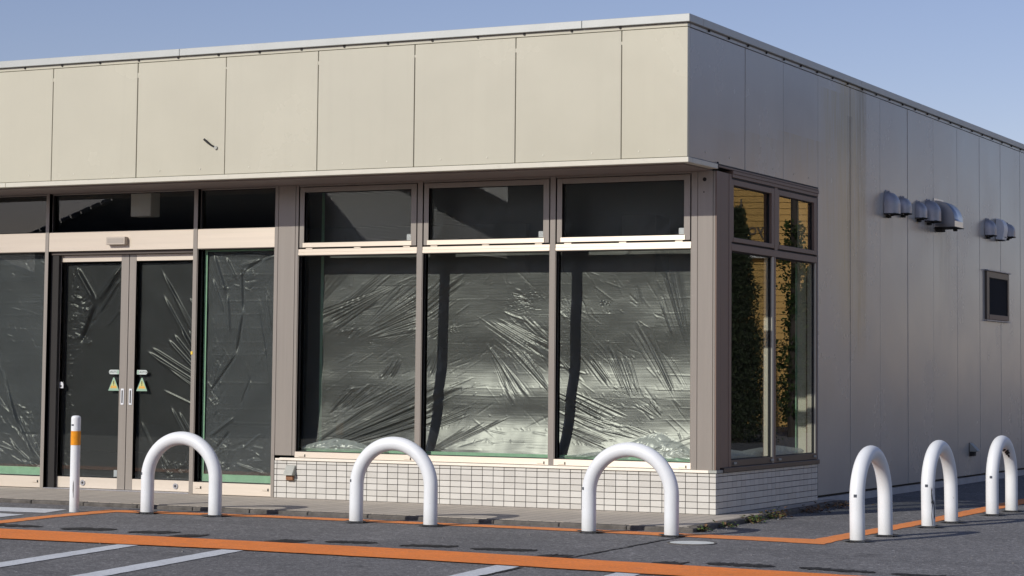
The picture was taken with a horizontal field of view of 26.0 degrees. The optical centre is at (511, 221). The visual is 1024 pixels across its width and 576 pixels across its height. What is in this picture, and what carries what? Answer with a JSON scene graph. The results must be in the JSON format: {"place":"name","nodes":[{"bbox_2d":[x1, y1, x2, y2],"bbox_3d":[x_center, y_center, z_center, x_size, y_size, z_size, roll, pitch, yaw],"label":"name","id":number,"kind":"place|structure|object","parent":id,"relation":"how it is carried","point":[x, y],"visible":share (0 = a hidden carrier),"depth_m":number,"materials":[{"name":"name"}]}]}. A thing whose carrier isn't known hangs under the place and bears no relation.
{"place":"outdoors","nodes":[
{"label":"outdoors","id":0,"kind":"place"},
{"bbox_2d":[0,486,838,526],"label":"pavement","id":1,"kind":"structure","parent":0,"point":[490,512],"depth_m":19.70,"materials":[{"name":"grey concrete"}]},
{"bbox_2d":[0,13,1023,514],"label":"shop building","id":2,"kind":"structure","parent":0,"point":[552,241],"depth_m":22.20,"materials":[{"name":"beige metal"}]},
{"bbox_2d":[0,404,39,474],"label":"plastic sheet","id":3,"kind":"object","parent":2,"relation":"attached to","point":[24,470],"visible":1,"depth_m":22.45,"materials":[{"name":"green plastic"}]},
{"bbox_2d":[0,252,44,487],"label":"window","id":4,"kind":"structure","parent":2,"relation":"in","point":[14,480],"depth_m":22.35,"materials":[{"name":"white metal"}]},
{"bbox_2d":[0,195,46,233],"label":"window","id":5,"kind":"structure","parent":2,"relation":"in","point":[27,196],"depth_m":22.62,"materials":[{"name":"black metal"}]},
{"bbox_2d":[56,254,129,489],"bbox_3d":[-4.180,1.493,22.135,0.849,2.323,0.054,-1,-4,27],"label":"automatic door","id":6,"kind":"structure","parent":2,"relation":"in","point":[62,481],"depth_m":22.00,"materials":[{"name":"silver metal"}]},
{"bbox_2d":[52,190,193,232],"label":"window","id":7,"kind":"structure","parent":2,"relation":"in","point":[170,191],"depth_m":22.16,"materials":[{"name":"black metal"}]},
{"bbox_2d":[125,253,204,491],"bbox_3d":[-3.405,1.474,21.743,0.876,2.323,0.054,-1,-4,27],"label":"automatic door","id":8,"kind":"structure","parent":2,"relation":"in","point":[131,483],"depth_m":21.87,"materials":[{"name":"silver metal"}]},
{"bbox_2d":[193,247,274,496],"bbox_3d":[-2.651,1.437,21.295,0.901,2.366,0.106,-1,-4,27],"label":"window","id":9,"kind":"structure","parent":2,"relation":"in","point":[199,487],"depth_m":21.44,"materials":[{"name":"metal"}]},
{"bbox_2d":[201,249,273,482],"bbox_3d":[-2.619,1.387,21.355,0.840,2.242,0.041,-1,-4,27],"label":"plastic sheet","id":10,"kind":"object","parent":2,"relation":"attached to","point":[244,478],"visible":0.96,"depth_m":21.48,"materials":[{"name":"plastic"}]},
{"bbox_2d":[201,187,275,228],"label":"window","id":11,"kind":"structure","parent":2,"relation":"in","point":[256,188],"depth_m":21.53,"materials":[{"name":"black metal"}]},
{"bbox_2d":[302,438,387,451],"bbox_3d":[-1.555,2.093,20.792,0.935,0.113,0.103,-1,-4,27],"label":"plastic sheet","id":12,"kind":"object","parent":2,"relation":"on","point":[356,446],"visible":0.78,"depth_m":20.83,"materials":[{"name":"clear plastic"}]},
{"bbox_2d":[294,253,416,460],"bbox_3d":[-1.439,1.260,20.694,1.302,1.905,0.105,-1,-4,27],"label":"window","id":13,"kind":"structure","parent":2,"relation":"in","point":[298,453],"depth_m":20.93,"materials":[{"name":"white metal"}]},
{"bbox_2d":[299,184,417,248],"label":"window","id":14,"kind":"structure","parent":2,"relation":"in","point":[411,241],"depth_m":20.74,"materials":[{"name":"white metal"}]},
{"bbox_2d":[420,251,549,464],"bbox_3d":[-0.232,1.230,20.083,1.316,1.905,0.105,-1,-4,27],"label":"window","id":15,"kind":"structure","parent":2,"relation":"in","point":[434,458],"depth_m":20.29,"materials":[{"name":"white metal"}]},
{"bbox_2d":[423,179,550,246],"bbox_3d":[-0.222,-0.073,20.168,1.302,0.586,0.096,-1,-4,27],"label":"window","id":16,"kind":"structure","parent":2,"relation":"in","point":[544,236],"depth_m":20.13,"materials":[{"name":"silver metal"}]},
{"bbox_2d":[302,193,796,461],"bbox_3d":[0.443,0.965,21.270,4.250,2.490,2.545,-1,-4,27],"label":"window frame","id":17,"kind":"object","parent":2,"relation":"attached to","point":[399,452],"visible":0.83,"depth_m":21.20,"materials":[{"name":"grey metal"}]},
{"bbox_2d":[553,248,690,468],"bbox_3d":[0.982,1.199,19.470,1.316,1.905,0.105,-1,-4,27],"label":"window","id":18,"kind":"structure","parent":2,"relation":"in","point":[557,461],"depth_m":19.69,"materials":[{"name":"white metal"}]},
{"bbox_2d":[557,174,691,243],"bbox_3d":[0.991,-0.104,19.554,1.302,0.586,0.096,-1,-4,27],"label":"window","id":19,"kind":"structure","parent":2,"relation":"in","point":[684,235],"depth_m":19.51,"materials":[{"name":"silver metal"}]},
{"bbox_2d":[564,432,689,460],"bbox_3d":[1.025,1.964,19.500,1.240,0.241,0.114,-1,-4,27],"label":"plastic sheet","id":20,"kind":"object","parent":2,"relation":"on","point":[674,442],"visible":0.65,"depth_m":19.38,"materials":[{"name":"clear plastic"}]},
{"bbox_2d":[731,251,773,466],"bbox_3d":[2.122,1.230,19.847,0.098,1.885,1.093,-1,-4,27],"label":"window","id":21,"kind":"structure","parent":2,"relation":"in","point":[768,457],"depth_m":20.29,"materials":[{"name":"grey metal"}]},
{"bbox_2d":[732,179,774,248],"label":"window","id":22,"kind":"structure","parent":2,"relation":"in","point":[769,193],"depth_m":20.26,"materials":[{"name":"brown metal"}]},
{"bbox_2d":[731,445,803,458],"bbox_3d":[2.269,2.109,20.340,0.112,0.085,2.180,-1,-4,27],"label":"plastic sheet","id":23,"kind":"object","parent":2,"relation":"on","point":[758,452],"visible":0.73,"depth_m":20.31,"materials":[{"name":"clear plastic"}]},
{"bbox_2d":[775,257,815,462],"bbox_3d":[2.645,1.305,20.877,0.098,1.885,1.133,-1,-4,27],"label":"window","id":24,"kind":"structure","parent":2,"relation":"in","point":[811,267],"depth_m":21.35,"materials":[{"name":"grey metal"}]},
{"bbox_2d":[778,190,816,254],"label":"window","id":25,"kind":"structure","parent":2,"relation":"in","point":[812,202],"depth_m":21.37,"materials":[{"name":"brown metal"}]},
{"bbox_2d":[984,269,1010,322],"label":"window","id":26,"kind":"structure","parent":2,"relation":"in","point":[996,282],"depth_m":27.37,"materials":[{"name":"grey metal"}]},
{"bbox_2d":[0,448,1023,575],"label":"parking lot","id":27,"kind":"structure","parent":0,"point":[951,549],"depth_m":16.12,"materials":[{"name":"grey asphalt"}]},
{"bbox_2d":[0,513,23,516],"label":"white line","id":28,"kind":"object","parent":27,"relation":"on","point":[3,514],"visible":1,"depth_m":18.83,"materials":[{"name":"paint"}]},
{"bbox_2d":[0,523,43,526],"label":"tar patch","id":29,"kind":"object","parent":27,"relation":"on","point":[11,525],"visible":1,"depth_m":17.52,"materials":[{"name":"black asphalt"}]},
{"bbox_2d":[0,507,65,512],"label":"white line","id":30,"kind":"object","parent":27,"relation":"on","point":[16,509],"visible":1,"depth_m":19.50,"materials":[{"name":"paint"}]},
{"bbox_2d":[0,544,135,566],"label":"white line","id":31,"kind":"object","parent":27,"relation":"on","point":[47,557],"visible":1,"depth_m":14.74,"materials":[{"name":"paint"}]},
{"bbox_2d":[69,415,80,511],"bbox_3d":[-3.812,2.137,19.345,0.086,0.888,0.086,-1,-4,27],"label":"straight bollard","id":32,"kind":"object","parent":27,"relation":"on","point":[75,462],"visible":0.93,"depth_m":19.31,"materials":[{"name":"white metal"}]},
{"bbox_2d":[62,527,115,530],"bbox_3d":[-3.291,2.387,17.230,0.441,0.001,0.338,-1,-4,27],"label":"tar patch","id":33,"kind":"object","parent":27,"relation":"on","point":[86,528],"visible":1,"depth_m":17.25,"materials":[{"name":"black asphalt"}]},
{"bbox_2d":[128,530,176,533],"bbox_3d":[-2.751,2.373,16.954,0.372,0.001,0.354,-1,-4,27],"label":"tar patch","id":34,"kind":"object","parent":27,"relation":"on","point":[157,532],"visible":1,"depth_m":16.95,"materials":[{"name":"black asphalt"}]},
{"bbox_2d":[73,549,242,575],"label":"white line","id":35,"kind":"object","parent":27,"relation":"on","point":[112,571],"visible":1,"depth_m":14.19,"materials":[{"name":"paint"}]},
{"bbox_2d":[136,431,226,516],"bbox_3d":[-2.851,2.188,19.056,0.937,0.765,0.253,-1,-4,26],"label":"arch bollard","id":36,"kind":"object","parent":27,"relation":"on","point":[202,447],"visible":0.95,"depth_m":19.02,"materials":[{"name":"white metal"}]},
{"bbox_2d":[163,534,208,537],"bbox_3d":[-2.432,2.352,16.604,0.228,0.001,0.454,-1,-4,27],"label":"tar patch","id":37,"kind":"object","parent":27,"relation":"on","point":[189,535],"visible":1,"depth_m":16.62,"materials":[{"name":"black asphalt"}]},
{"bbox_2d":[264,539,309,542],"bbox_3d":[-1.655,2.329,16.156,0.255,0.001,0.464,-1,-4,27],"label":"tar patch","id":38,"kind":"object","parent":27,"relation":"on","point":[287,541],"visible":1,"depth_m":16.15,"materials":[{"name":"black asphalt"}]},
{"bbox_2d":[325,540,377,542],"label":"tar patch","id":39,"kind":"object","parent":27,"relation":"on","point":[340,541],"visible":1,"depth_m":16.17,"materials":[{"name":"black asphalt"}]},
{"bbox_2d":[346,437,442,526],"bbox_3d":[-0.966,2.142,18.127,0.942,0.765,0.261,-1,-5,27],"label":"arch bollard","id":40,"kind":"object","parent":27,"relation":"on","point":[371,452],"visible":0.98,"depth_m":18.09,"materials":[{"name":"white metal"}]},
{"bbox_2d":[0,498,847,532],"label":"kerb","id":41,"kind":"structure","parent":27,"relation":"on","point":[716,525],"depth_m":18.94,"materials":[{"name":"concrete"}]},
{"bbox_2d":[0,528,857,575],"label":"orange line","id":42,"kind":"object","parent":27,"relation":"on","point":[583,564],"visible":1,"depth_m":15.08,"materials":[{"name":"paint"}]},
{"bbox_2d":[400,544,457,546],"bbox_3d":[-0.595,2.320,15.876,0.427,0.001,0.223,0,-4,12],"label":"tar patch","id":43,"kind":"object","parent":27,"relation":"on","point":[430,545],"visible":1,"depth_m":15.88,"materials":[{"name":"black asphalt"}]},
{"bbox_2d":[450,565,518,575],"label":"white line","id":44,"kind":"object","parent":27,"relation":"on","point":[487,570],"visible":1,"depth_m":13.90,"materials":[{"name":"paint"}]},
{"bbox_2d":[479,567,523,575],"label":"asphalt crack","id":45,"kind":"object","parent":27,"relation":"on","point":[501,571],"visible":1,"depth_m":13.85,"materials":[{"name":"black asphalt"}]},
{"bbox_2d":[470,548,536,550],"bbox_3d":[-0.062,2.306,15.596,0.497,0.001,0.253,-1,-4,16],"label":"tar patch","id":46,"kind":"object","parent":27,"relation":"on","point":[503,549],"visible":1,"depth_m":15.59,"materials":[{"name":"black asphalt"}]},
{"bbox_2d":[0,499,1023,543],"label":"orange line","id":47,"kind":"object","parent":27,"relation":"on","point":[829,539],"visible":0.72,"depth_m":18.09,"materials":[{"name":"paint"}]},
{"bbox_2d":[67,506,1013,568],"bbox_3d":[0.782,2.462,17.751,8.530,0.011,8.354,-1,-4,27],"label":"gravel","id":48,"kind":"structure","parent":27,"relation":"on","point":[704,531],"depth_m":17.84,"materials":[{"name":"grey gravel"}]},
{"bbox_2d":[536,554,572,557],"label":"tar patch","id":49,"kind":"object","parent":27,"relation":"on","point":[555,555],"visible":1,"depth_m":15.10,"materials":[{"name":"black asphalt"}]},
{"bbox_2d":[605,572,638,575],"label":"white line","id":50,"kind":"object","parent":27,"relation":"on","point":[622,574],"visible":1,"depth_m":13.72,"materials":[{"name":"paint"}]},
{"bbox_2d":[568,537,680,557],"bbox_3d":[0.830,2.338,15.949,0.051,0.001,2.281,-1,-4,24],"label":"asphalt crack","id":51,"kind":"object","parent":27,"relation":"on","point":[624,547],"visible":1,"depth_m":15.87,"materials":[{"name":"black asphalt"}]},
{"bbox_2d":[577,442,683,536],"bbox_3d":[0.914,2.098,17.235,0.941,0.765,0.239,-1,-4,27],"label":"arch bollard","id":52,"kind":"object","parent":27,"relation":"on","point":[653,458],"visible":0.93,"depth_m":17.19,"materials":[{"name":"white metal"}]},
{"bbox_2d":[652,561,686,564],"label":"tar patch","id":53,"kind":"object","parent":27,"relation":"on","point":[672,562],"visible":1,"depth_m":14.62,"materials":[{"name":"black asphalt"}]},
{"bbox_2d":[667,541,716,544],"bbox_3d":[1.330,2.379,16.380,0.364,0.016,0.364,-1,-4,27],"label":"drain cover","id":54,"kind":"object","parent":27,"relation":"on","point":[692,542],"visible":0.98,"depth_m":16.36,"materials":[{"name":"metal"}]},
{"bbox_2d":[697,524,712,531],"bbox_3d":[1.500,2.437,17.619,0.189,0.077,0.281,-1,-4,27],"label":"weed","id":55,"kind":"object","parent":27,"relation":"on","point":[701,529],"visible":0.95,"depth_m":17.59,"materials":[{"name":"green plant"}]},
{"bbox_2d":[713,520,737,527],"bbox_3d":[1.743,2.471,18.112,0.289,0.080,0.254,2,-4,-19],"label":"weed","id":56,"kind":"object","parent":27,"relation":"on","point":[725,524],"visible":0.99,"depth_m":18.11,"materials":[{"name":"green plant"}]},
{"bbox_2d":[708,562,774,566],"bbox_3d":[1.499,2.247,14.524,0.492,0.001,0.262,-1,-4,27],"label":"tar patch","id":57,"kind":"object","parent":27,"relation":"on","point":[736,564],"visible":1,"depth_m":14.53,"materials":[{"name":"black asphalt"}]},
{"bbox_2d":[741,511,767,523],"bbox_3d":[2.049,2.498,18.747,0.267,0.121,0.365,-1,-4,27],"label":"weed","id":58,"kind":"object","parent":27,"relation":"on","point":[757,520],"visible":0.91,"depth_m":18.69,"materials":[{"name":"green plant"}]},
{"bbox_2d":[759,506,792,518],"bbox_3d":[2.291,2.538,19.312,0.333,0.122,0.619,-1,-4,27],"label":"weed","id":59,"kind":"object","parent":27,"relation":"on","point":[780,515],"visible":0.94,"depth_m":19.25,"materials":[{"name":"green plant"}]},
{"bbox_2d":[799,504,830,512],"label":"leaf litter","id":60,"kind":"object","parent":27,"relation":"on","point":[813,510],"visible":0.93,"depth_m":20.18,"materials":[{"name":"plant"}]},
{"bbox_2d":[799,567,874,572],"bbox_3d":[2.081,2.231,14.205,0.563,0.001,0.214,-2,-5,36],"label":"tar patch","id":61,"kind":"object","parent":27,"relation":"on","point":[844,570],"visible":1,"depth_m":14.17,"materials":[{"name":"black asphalt"}]},
{"bbox_2d":[814,500,873,508],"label":"leaf litter","id":62,"kind":"object","parent":27,"relation":"on","point":[838,504],"visible":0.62,"depth_m":20.90,"materials":[{"name":"plant"}]},
{"bbox_2d":[844,445,898,542],"bbox_3d":[2.749,2.100,17.007,0.244,0.765,0.953,-2,-5,27],"label":"arch bollard","id":63,"kind":"object","parent":27,"relation":"on","point":[868,455],"visible":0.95,"depth_m":16.86,"materials":[{"name":"white metal"}]},
{"bbox_2d":[892,573,945,575],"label":"tar patch","id":64,"kind":"object","parent":27,"relation":"on","point":[907,574],"visible":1,"depth_m":13.90,"materials":[{"name":"black asphalt"}]},
{"bbox_2d":[915,440,966,527],"bbox_3d":[3.610,2.224,18.688,0.259,0.765,0.923,-2,-5,27],"label":"arch bollard","id":65,"kind":"object","parent":27,"relation":"on","point":[937,449],"visible":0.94,"depth_m":18.54,"materials":[{"name":"white metal"}]},
{"bbox_2d":[979,435,1022,515],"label":"arch bollard","id":66,"kind":"object","parent":27,"relation":"on","point":[1000,445],"visible":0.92,"depth_m":20.22,"materials":[{"name":"white metal"}]},
{"bbox_2d":[0,0,1023,143],"label":"sky","id":67,"kind":"structure","parent":0,"point":[963,60],"materials":[{"name":"blue"}]}
]}

